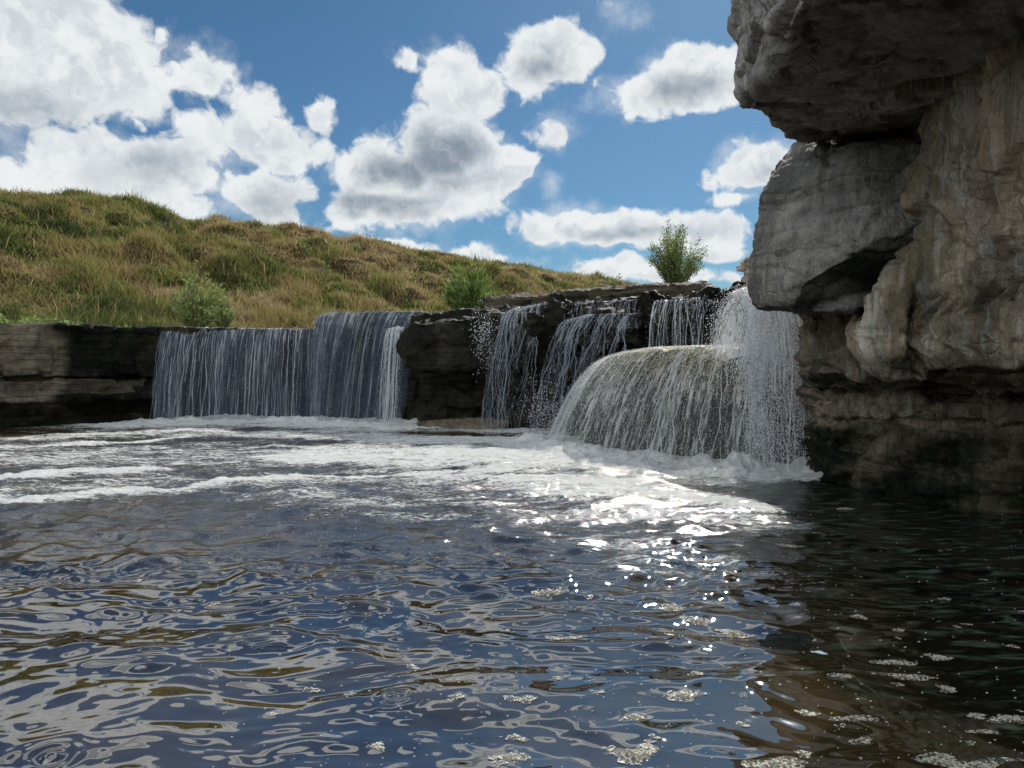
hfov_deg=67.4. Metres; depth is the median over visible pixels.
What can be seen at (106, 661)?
pool water
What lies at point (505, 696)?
foam clump
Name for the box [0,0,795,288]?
sky
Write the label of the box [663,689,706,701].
foam clump
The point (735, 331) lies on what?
waterfall
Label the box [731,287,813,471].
waterfall
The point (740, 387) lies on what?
waterfall
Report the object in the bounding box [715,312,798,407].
spray drops
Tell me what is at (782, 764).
foam clump
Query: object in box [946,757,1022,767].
foam clump
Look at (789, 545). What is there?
foam clump
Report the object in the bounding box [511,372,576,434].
spray drops
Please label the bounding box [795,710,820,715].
foam clump
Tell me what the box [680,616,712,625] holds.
foam clump
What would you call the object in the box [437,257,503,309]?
reed shrub
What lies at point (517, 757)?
foam clump
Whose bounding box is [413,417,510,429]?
flat stone
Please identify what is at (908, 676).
foam clump
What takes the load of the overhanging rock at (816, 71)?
on the cliff block at (833, 230)
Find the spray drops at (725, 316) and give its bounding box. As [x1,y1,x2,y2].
[700,284,749,344]
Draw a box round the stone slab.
[481,280,712,308]
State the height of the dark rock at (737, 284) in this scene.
0.935 m
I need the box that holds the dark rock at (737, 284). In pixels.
[708,280,760,337]
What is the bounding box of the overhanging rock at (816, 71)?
[727,0,1023,143]
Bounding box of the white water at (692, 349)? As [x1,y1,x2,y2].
[618,345,761,354]
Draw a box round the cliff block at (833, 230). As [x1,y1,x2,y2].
[747,134,921,315]
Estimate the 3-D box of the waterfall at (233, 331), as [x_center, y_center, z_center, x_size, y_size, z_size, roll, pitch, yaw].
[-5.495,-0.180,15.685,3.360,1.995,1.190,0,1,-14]
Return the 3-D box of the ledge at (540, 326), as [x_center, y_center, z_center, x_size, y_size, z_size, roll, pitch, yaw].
[1.605,0.063,13.331,6.968,3.290,3.077,1,2,37]
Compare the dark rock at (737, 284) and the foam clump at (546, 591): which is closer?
the foam clump at (546, 591)
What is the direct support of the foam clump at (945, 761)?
on the pool water at (106, 661)
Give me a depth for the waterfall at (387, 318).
14.57 m
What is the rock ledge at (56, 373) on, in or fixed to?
on the ground at (336, 266)
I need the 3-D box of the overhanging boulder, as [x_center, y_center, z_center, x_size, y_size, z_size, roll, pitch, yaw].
[-0.821,-0.839,14.243,2.534,1.323,2.785,0,1,0]
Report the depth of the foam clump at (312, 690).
2.62 m
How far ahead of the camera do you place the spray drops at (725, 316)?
9.88 m
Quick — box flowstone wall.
[845,38,1023,383]
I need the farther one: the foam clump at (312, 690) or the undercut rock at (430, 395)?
the undercut rock at (430, 395)
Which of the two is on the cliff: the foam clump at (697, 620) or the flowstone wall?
the flowstone wall
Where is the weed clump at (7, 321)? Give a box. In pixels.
[0,313,73,323]
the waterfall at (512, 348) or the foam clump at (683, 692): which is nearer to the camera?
the foam clump at (683, 692)
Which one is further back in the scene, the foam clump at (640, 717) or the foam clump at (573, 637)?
the foam clump at (573, 637)
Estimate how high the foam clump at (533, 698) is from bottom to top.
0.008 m
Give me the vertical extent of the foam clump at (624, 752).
0.018 m
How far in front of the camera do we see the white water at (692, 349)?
10.01 m
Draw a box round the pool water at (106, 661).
[0,413,1023,767]
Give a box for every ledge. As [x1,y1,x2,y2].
[0,322,323,427]
[471,284,749,429]
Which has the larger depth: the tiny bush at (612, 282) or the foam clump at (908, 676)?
the tiny bush at (612, 282)
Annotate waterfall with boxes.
[155,327,307,418]
[306,311,422,422]
[376,327,403,423]
[474,303,544,423]
[516,311,630,433]
[545,342,781,460]
[646,297,721,347]
[700,286,773,362]
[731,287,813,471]
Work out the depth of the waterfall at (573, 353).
11.74 m
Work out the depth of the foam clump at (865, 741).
2.25 m
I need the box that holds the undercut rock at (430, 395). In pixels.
[404,367,481,420]
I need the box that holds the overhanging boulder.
[395,307,514,374]
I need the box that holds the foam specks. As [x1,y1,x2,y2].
[192,509,1015,767]
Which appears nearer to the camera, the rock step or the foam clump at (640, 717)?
the foam clump at (640, 717)
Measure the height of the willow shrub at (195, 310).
2.052 m
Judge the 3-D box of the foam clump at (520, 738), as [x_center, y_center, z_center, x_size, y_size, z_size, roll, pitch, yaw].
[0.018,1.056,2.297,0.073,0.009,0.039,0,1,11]
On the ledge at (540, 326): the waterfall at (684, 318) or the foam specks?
the waterfall at (684, 318)
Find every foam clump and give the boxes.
[303,687,323,691]
[371,741,384,749]
[488,752,530,760]
[503,695,527,700]
[505,733,529,741]
[522,695,536,703]
[531,587,568,596]
[553,636,581,638]
[613,743,652,764]
[618,713,653,720]
[635,744,656,753]
[659,603,683,611]
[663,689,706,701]
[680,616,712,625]
[715,629,754,637]
[741,756,807,767]
[776,543,807,547]
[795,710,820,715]
[797,750,810,757]
[830,673,854,677]
[830,715,877,721]
[848,736,870,743]
[870,660,915,665]
[872,672,932,680]
[914,752,965,767]
[924,653,952,659]
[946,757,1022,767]
[966,729,997,734]
[987,714,1023,723]
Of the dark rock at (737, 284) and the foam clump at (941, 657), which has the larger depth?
the dark rock at (737, 284)
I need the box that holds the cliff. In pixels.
[736,253,1023,513]
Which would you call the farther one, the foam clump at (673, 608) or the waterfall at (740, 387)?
the waterfall at (740, 387)
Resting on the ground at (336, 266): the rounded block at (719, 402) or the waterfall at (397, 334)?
the rounded block at (719, 402)
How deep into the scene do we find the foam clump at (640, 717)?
2.41 m
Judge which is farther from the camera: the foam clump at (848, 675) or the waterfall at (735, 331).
the waterfall at (735, 331)
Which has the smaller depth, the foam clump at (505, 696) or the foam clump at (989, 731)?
the foam clump at (989, 731)
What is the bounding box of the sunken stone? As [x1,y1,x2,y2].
[760,632,812,648]
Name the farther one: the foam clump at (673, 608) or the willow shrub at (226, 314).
the willow shrub at (226, 314)
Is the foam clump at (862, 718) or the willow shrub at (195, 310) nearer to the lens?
the foam clump at (862, 718)
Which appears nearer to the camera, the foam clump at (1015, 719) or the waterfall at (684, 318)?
the foam clump at (1015, 719)
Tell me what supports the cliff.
on the ground at (336, 266)
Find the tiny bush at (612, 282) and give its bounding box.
[600,273,625,285]
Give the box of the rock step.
[313,310,441,419]
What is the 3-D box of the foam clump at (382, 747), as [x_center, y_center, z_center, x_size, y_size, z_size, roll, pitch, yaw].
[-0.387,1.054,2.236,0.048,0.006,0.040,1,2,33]
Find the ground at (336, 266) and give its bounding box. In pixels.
[0,195,627,329]
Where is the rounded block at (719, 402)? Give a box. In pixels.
[575,345,787,461]
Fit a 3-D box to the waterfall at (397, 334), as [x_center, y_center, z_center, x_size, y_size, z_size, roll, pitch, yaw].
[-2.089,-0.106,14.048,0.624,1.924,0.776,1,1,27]
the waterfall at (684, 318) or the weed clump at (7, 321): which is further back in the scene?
the weed clump at (7, 321)
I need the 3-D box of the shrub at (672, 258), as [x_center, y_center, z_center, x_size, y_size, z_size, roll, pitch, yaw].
[3.225,-2.505,15.356,1.427,1.597,1.268,0,1,0]
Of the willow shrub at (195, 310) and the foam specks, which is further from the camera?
the willow shrub at (195, 310)
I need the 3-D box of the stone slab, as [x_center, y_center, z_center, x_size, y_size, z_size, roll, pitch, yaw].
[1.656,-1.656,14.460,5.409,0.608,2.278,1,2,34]
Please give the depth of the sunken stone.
3.04 m
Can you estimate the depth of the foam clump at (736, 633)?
3.17 m
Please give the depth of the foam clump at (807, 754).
2.19 m
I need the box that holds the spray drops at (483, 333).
[469,286,499,374]
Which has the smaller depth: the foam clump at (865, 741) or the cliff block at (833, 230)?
the foam clump at (865, 741)
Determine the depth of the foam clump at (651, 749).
2.22 m
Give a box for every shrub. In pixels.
[169,258,234,326]
[205,288,242,327]
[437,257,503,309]
[645,219,707,282]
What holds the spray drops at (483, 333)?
attached to the overhanging boulder
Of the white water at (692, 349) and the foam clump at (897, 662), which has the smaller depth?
the foam clump at (897, 662)

